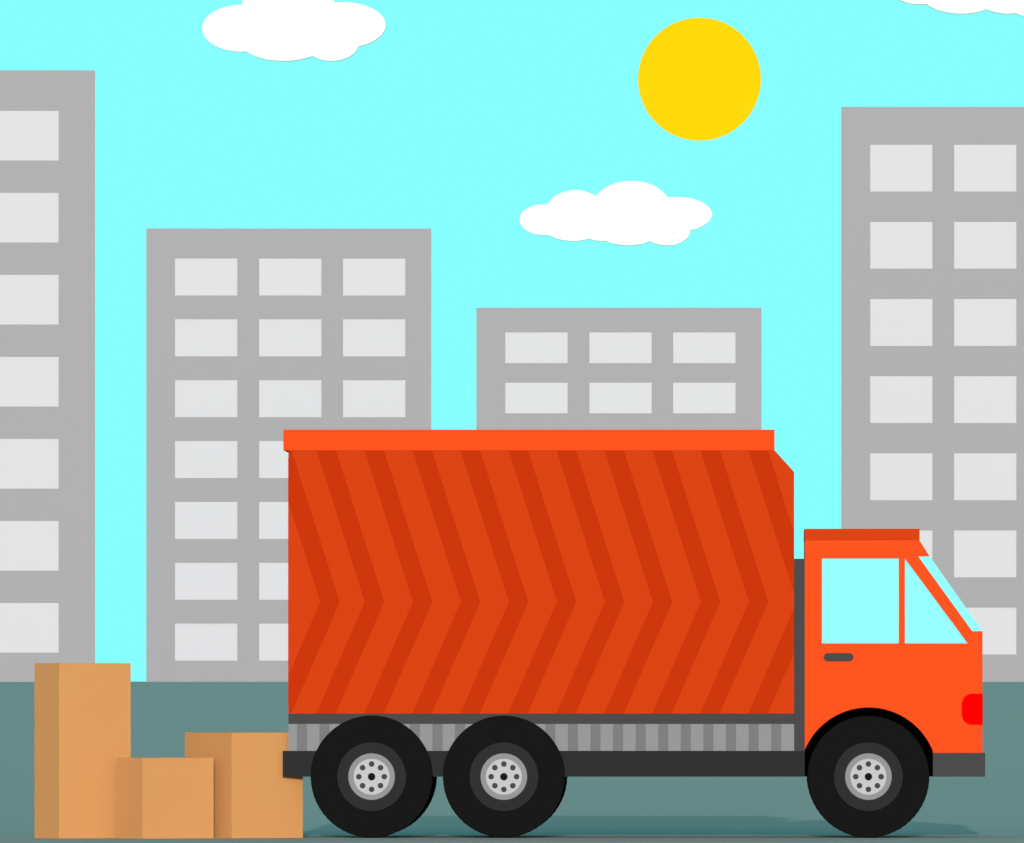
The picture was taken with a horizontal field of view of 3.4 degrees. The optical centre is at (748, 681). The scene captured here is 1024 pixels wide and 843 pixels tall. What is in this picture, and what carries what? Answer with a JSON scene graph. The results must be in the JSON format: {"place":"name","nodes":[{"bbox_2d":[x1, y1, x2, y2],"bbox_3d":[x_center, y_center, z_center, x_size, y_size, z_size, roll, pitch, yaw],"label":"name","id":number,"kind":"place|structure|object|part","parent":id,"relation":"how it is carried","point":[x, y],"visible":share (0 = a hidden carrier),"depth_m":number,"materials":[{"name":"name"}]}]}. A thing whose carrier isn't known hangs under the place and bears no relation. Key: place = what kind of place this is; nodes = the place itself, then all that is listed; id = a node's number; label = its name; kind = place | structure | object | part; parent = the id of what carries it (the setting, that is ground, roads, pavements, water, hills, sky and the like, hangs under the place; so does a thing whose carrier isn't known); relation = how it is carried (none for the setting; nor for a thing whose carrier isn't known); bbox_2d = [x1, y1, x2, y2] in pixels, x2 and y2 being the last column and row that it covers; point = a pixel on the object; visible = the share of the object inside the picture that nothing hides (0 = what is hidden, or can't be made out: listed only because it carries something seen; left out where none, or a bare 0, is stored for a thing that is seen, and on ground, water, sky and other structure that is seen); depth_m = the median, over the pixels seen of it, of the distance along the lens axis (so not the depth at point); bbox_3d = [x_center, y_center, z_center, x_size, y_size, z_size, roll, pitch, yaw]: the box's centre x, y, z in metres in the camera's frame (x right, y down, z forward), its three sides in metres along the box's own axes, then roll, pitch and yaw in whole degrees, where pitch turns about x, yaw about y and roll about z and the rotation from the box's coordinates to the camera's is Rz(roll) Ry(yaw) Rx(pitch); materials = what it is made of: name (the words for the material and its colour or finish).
{"place":"outdoors","nodes":[
{"label":"outdoors","id":0,"kind":"place"},
{"bbox_2d":[202,0,385,60],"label":"cloud","id":1,"kind":"structure","parent":0,"point":[296,30],"depth_m":2099.08,"materials":[{"name":"white"}]},
{"bbox_2d":[0,0,1023,681],"bbox_3d":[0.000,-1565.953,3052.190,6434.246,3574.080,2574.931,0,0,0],"label":"sky","id":2,"kind":"structure","parent":0,"point":[466,132],"depth_m":4336.28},
{"bbox_2d":[0,682,1023,842],"bbox_3d":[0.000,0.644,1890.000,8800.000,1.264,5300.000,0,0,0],"label":"ground","id":3,"kind":"structure","parent":0,"point":[987,808],"depth_m":183.62,"materials":[{"name":"teal"}]},
{"bbox_2d":[0,70,94,681],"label":"office building","id":4,"kind":"structure","parent":3,"relation":"on","point":[47,366],"depth_m":669.95,"materials":[{"name":"grey concrete"}]},
{"bbox_2d":[0,110,58,160],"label":"window","id":5,"kind":"structure","parent":4,"relation":"in","point":[24,135],"depth_m":670.00,"materials":[{"name":"grey glass"}]},
{"bbox_2d":[0,193,58,242],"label":"window","id":6,"kind":"structure","parent":4,"relation":"in","point":[24,217],"depth_m":670.00,"materials":[{"name":"grey glass"}]},
{"bbox_2d":[0,275,58,324],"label":"window","id":7,"kind":"structure","parent":4,"relation":"in","point":[24,299],"depth_m":670.00,"materials":[{"name":"grey glass"}]},
{"bbox_2d":[0,357,58,406],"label":"window","id":8,"kind":"structure","parent":4,"relation":"in","point":[24,381],"depth_m":670.00,"materials":[{"name":"grey glass"}]},
{"bbox_2d":[0,439,58,488],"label":"window","id":9,"kind":"structure","parent":4,"relation":"in","point":[24,463],"depth_m":670.00,"materials":[{"name":"grey glass"}]},
{"bbox_2d":[0,521,58,570],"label":"window","id":10,"kind":"structure","parent":4,"relation":"in","point":[24,545],"depth_m":670.00,"materials":[{"name":"grey glass"}]},
{"bbox_2d":[0,603,58,652],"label":"window","id":11,"kind":"structure","parent":4,"relation":"in","point":[24,627],"depth_m":670.00,"materials":[{"name":"grey glass"}]},
{"bbox_2d":[35,663,130,837],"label":"cardboard box","id":12,"kind":"object","parent":3,"relation":"on","point":[82,728],"visible":1,"depth_m":139.72,"materials":[{"name":"brown cardboard"}]},
{"bbox_2d":[118,757,213,838],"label":"cardboard box","id":13,"kind":"object","parent":3,"relation":"on","point":[164,797],"visible":1,"depth_m":139.58,"materials":[{"name":"brown cardboard"}]},
{"bbox_2d":[185,732,302,837],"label":"cardboard box","id":14,"kind":"object","parent":3,"relation":"on","point":[257,794],"visible":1,"depth_m":139.95,"materials":[{"name":"brown cardboard"}]},
{"bbox_2d":[146,228,430,681],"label":"office building","id":15,"kind":"structure","parent":3,"relation":"on","point":[258,341],"depth_m":901.83,"materials":[{"name":"grey concrete"}]},
{"bbox_2d":[175,258,236,294],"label":"window","id":16,"kind":"structure","parent":15,"relation":"in","point":[193,276],"depth_m":901.81,"materials":[{"name":"grey glass"}]},
{"bbox_2d":[175,319,236,355],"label":"window","id":17,"kind":"structure","parent":15,"relation":"in","point":[193,337],"depth_m":901.81,"materials":[{"name":"grey glass"}]},
{"bbox_2d":[175,380,236,416],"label":"window","id":18,"kind":"structure","parent":15,"relation":"in","point":[193,398],"depth_m":901.81,"materials":[{"name":"grey glass"}]},
{"bbox_2d":[175,441,236,477],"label":"window","id":19,"kind":"structure","parent":15,"relation":"in","point":[193,459],"depth_m":901.81,"materials":[{"name":"grey glass"}]},
{"bbox_2d":[175,502,236,538],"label":"window","id":20,"kind":"structure","parent":15,"relation":"in","point":[193,520],"depth_m":901.81,"materials":[{"name":"grey glass"}]},
{"bbox_2d":[175,563,236,599],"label":"window","id":21,"kind":"structure","parent":15,"relation":"in","point":[193,581],"depth_m":901.81,"materials":[{"name":"grey glass"}]},
{"bbox_2d":[175,623,236,660],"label":"window","id":22,"kind":"structure","parent":15,"relation":"in","point":[193,641],"depth_m":901.81,"materials":[{"name":"grey glass"}]},
{"bbox_2d":[259,441,287,477],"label":"window","id":23,"kind":"structure","parent":15,"relation":"in","point":[273,460],"depth_m":901.81,"materials":[{"name":"grey glass"}]},
{"bbox_2d":[259,502,287,538],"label":"window","id":24,"kind":"structure","parent":15,"relation":"in","point":[273,516],"depth_m":901.81,"materials":[{"name":"grey glass"}]},
{"bbox_2d":[259,563,287,599],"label":"window","id":25,"kind":"structure","parent":15,"relation":"in","point":[273,577],"depth_m":901.81,"materials":[{"name":"grey glass"}]},
{"bbox_2d":[259,623,287,660],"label":"window","id":26,"kind":"structure","parent":15,"relation":"in","point":[273,637],"depth_m":901.81,"materials":[{"name":"grey glass"}]},
{"bbox_2d":[259,258,320,295],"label":"window","id":27,"kind":"structure","parent":15,"relation":"in","point":[277,276],"depth_m":901.81,"materials":[{"name":"grey glass"}]},
{"bbox_2d":[259,319,320,355],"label":"window","id":28,"kind":"structure","parent":15,"relation":"in","point":[277,337],"depth_m":901.81,"materials":[{"name":"grey glass"}]},
{"bbox_2d":[259,380,320,416],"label":"window","id":29,"kind":"structure","parent":15,"relation":"in","point":[277,398],"depth_m":901.81,"materials":[{"name":"grey glass"}]},
{"bbox_2d":[343,258,404,295],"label":"window","id":30,"kind":"structure","parent":15,"relation":"in","point":[361,276],"depth_m":902.03,"materials":[{"name":"grey glass"}]},
{"bbox_2d":[343,319,404,355],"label":"window","id":31,"kind":"structure","parent":15,"relation":"in","point":[361,337],"depth_m":902.03,"materials":[{"name":"grey glass"}]},
{"bbox_2d":[343,380,404,416],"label":"window","id":32,"kind":"structure","parent":15,"relation":"in","point":[361,398],"depth_m":902.03,"materials":[{"name":"grey glass"}]},
{"bbox_2d":[476,308,761,429],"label":"office building","id":33,"kind":"structure","parent":3,"relation":"on","point":[618,368],"depth_m":1094.00,"materials":[{"name":"grey concrete"}]},
{"bbox_2d":[505,332,567,362],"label":"window","id":34,"kind":"structure","parent":33,"relation":"in","point":[520,347],"depth_m":1093.91,"materials":[{"name":"grey glass"}]},
{"bbox_2d":[505,383,567,412],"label":"window","id":35,"kind":"structure","parent":33,"relation":"in","point":[519,397],"depth_m":1093.91,"materials":[{"name":"grey glass"}]},
{"bbox_2d":[589,332,651,362],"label":"window","id":36,"kind":"structure","parent":33,"relation":"in","point":[604,347],"depth_m":1093.91,"materials":[{"name":"grey glass"}]},
{"bbox_2d":[589,383,651,412],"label":"window","id":37,"kind":"structure","parent":33,"relation":"in","point":[603,397],"depth_m":1093.91,"materials":[{"name":"grey glass"}]},
{"bbox_2d":[673,332,735,362],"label":"window","id":38,"kind":"structure","parent":33,"relation":"in","point":[688,347],"depth_m":1093.91,"materials":[{"name":"grey glass"}]},
{"bbox_2d":[673,383,735,412],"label":"window","id":39,"kind":"structure","parent":33,"relation":"in","point":[687,397],"depth_m":1093.91,"materials":[{"name":"grey glass"}]},
{"bbox_2d":[283,430,984,837],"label":"delivery truck","id":40,"kind":"object","parent":3,"relation":"on","point":[503,632],"visible":1,"depth_m":140.00,"materials":[{"name":"orange paint"}]},
{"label":"side window","id":41,"kind":"part","parent":40,"relation":"part of","materials":[{"name":"blue glass"}]},
{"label":"quarter window","id":42,"kind":"part","parent":40,"relation":"part of","materials":[{"name":"blue glass"}]},
{"bbox_2d":[841,107,1023,681],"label":"office building","id":43,"kind":"structure","parent":3,"relation":"on","point":[932,324],"depth_m":712.00,"materials":[{"name":"grey concrete"}]},
{"bbox_2d":[870,144,931,191],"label":"window","id":44,"kind":"structure","parent":43,"relation":"in","point":[893,167],"depth_m":712.00,"materials":[{"name":"grey glass"}]},
{"bbox_2d":[870,222,931,268],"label":"window","id":45,"kind":"structure","parent":43,"relation":"in","point":[893,245],"depth_m":712.00,"materials":[{"name":"grey glass"}]},
{"bbox_2d":[870,299,931,345],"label":"window","id":46,"kind":"structure","parent":43,"relation":"in","point":[893,322],"depth_m":712.00,"materials":[{"name":"grey glass"}]},
{"bbox_2d":[870,376,931,422],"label":"window","id":47,"kind":"structure","parent":43,"relation":"in","point":[893,399],"depth_m":712.00,"materials":[{"name":"grey glass"}]},
{"bbox_2d":[870,453,931,499],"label":"window","id":48,"kind":"structure","parent":43,"relation":"in","point":[893,476],"depth_m":712.00,"materials":[{"name":"grey glass"}]},
{"bbox_2d":[920,530,931,558],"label":"window","id":49,"kind":"structure","parent":43,"relation":"in","point":[925,535],"depth_m":712.00,"materials":[{"name":"grey glass"}]},
{"bbox_2d":[954,144,1015,191],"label":"window","id":50,"kind":"structure","parent":43,"relation":"in","point":[977,167],"depth_m":712.00,"materials":[{"name":"grey glass"}]},
{"bbox_2d":[954,222,1015,268],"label":"window","id":51,"kind":"structure","parent":43,"relation":"in","point":[977,245],"depth_m":712.00,"materials":[{"name":"grey glass"}]},
{"bbox_2d":[954,299,1015,345],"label":"window","id":52,"kind":"structure","parent":43,"relation":"in","point":[977,322],"depth_m":712.00,"materials":[{"name":"grey glass"}]},
{"bbox_2d":[954,376,1015,422],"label":"window","id":53,"kind":"structure","parent":43,"relation":"in","point":[977,399],"depth_m":712.00,"materials":[{"name":"grey glass"}]},
{"bbox_2d":[954,453,1015,499],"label":"window","id":54,"kind":"structure","parent":43,"relation":"in","point":[977,476],"depth_m":712.00,"materials":[{"name":"grey glass"}]},
{"bbox_2d":[954,530,1015,576],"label":"window","id":55,"kind":"structure","parent":43,"relation":"in","point":[977,553],"depth_m":712.00,"materials":[{"name":"grey glass"}]},
{"bbox_2d":[966,607,1015,653],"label":"window","id":56,"kind":"structure","parent":43,"relation":"in","point":[997,624],"depth_m":712.00,"materials":[{"name":"grey glass"}]},
{"bbox_2d":[520,181,711,245],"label":"cloud","id":57,"kind":"structure","parent":0,"point":[627,213],"depth_m":2149.07,"materials":[{"name":"white"}]},
{"bbox_2d":[638,18,760,140],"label":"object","id":58,"kind":"object","parent":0,"point":[699,79],"visible":1,"depth_m":3291.63,"materials":[{"name":"yellow"}]},
{"bbox_2d":[899,0,1023,16],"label":"cloud","id":59,"kind":"structure","parent":0,"point":[976,6],"depth_m":2199.07,"materials":[{"name":"white"}]}
]}

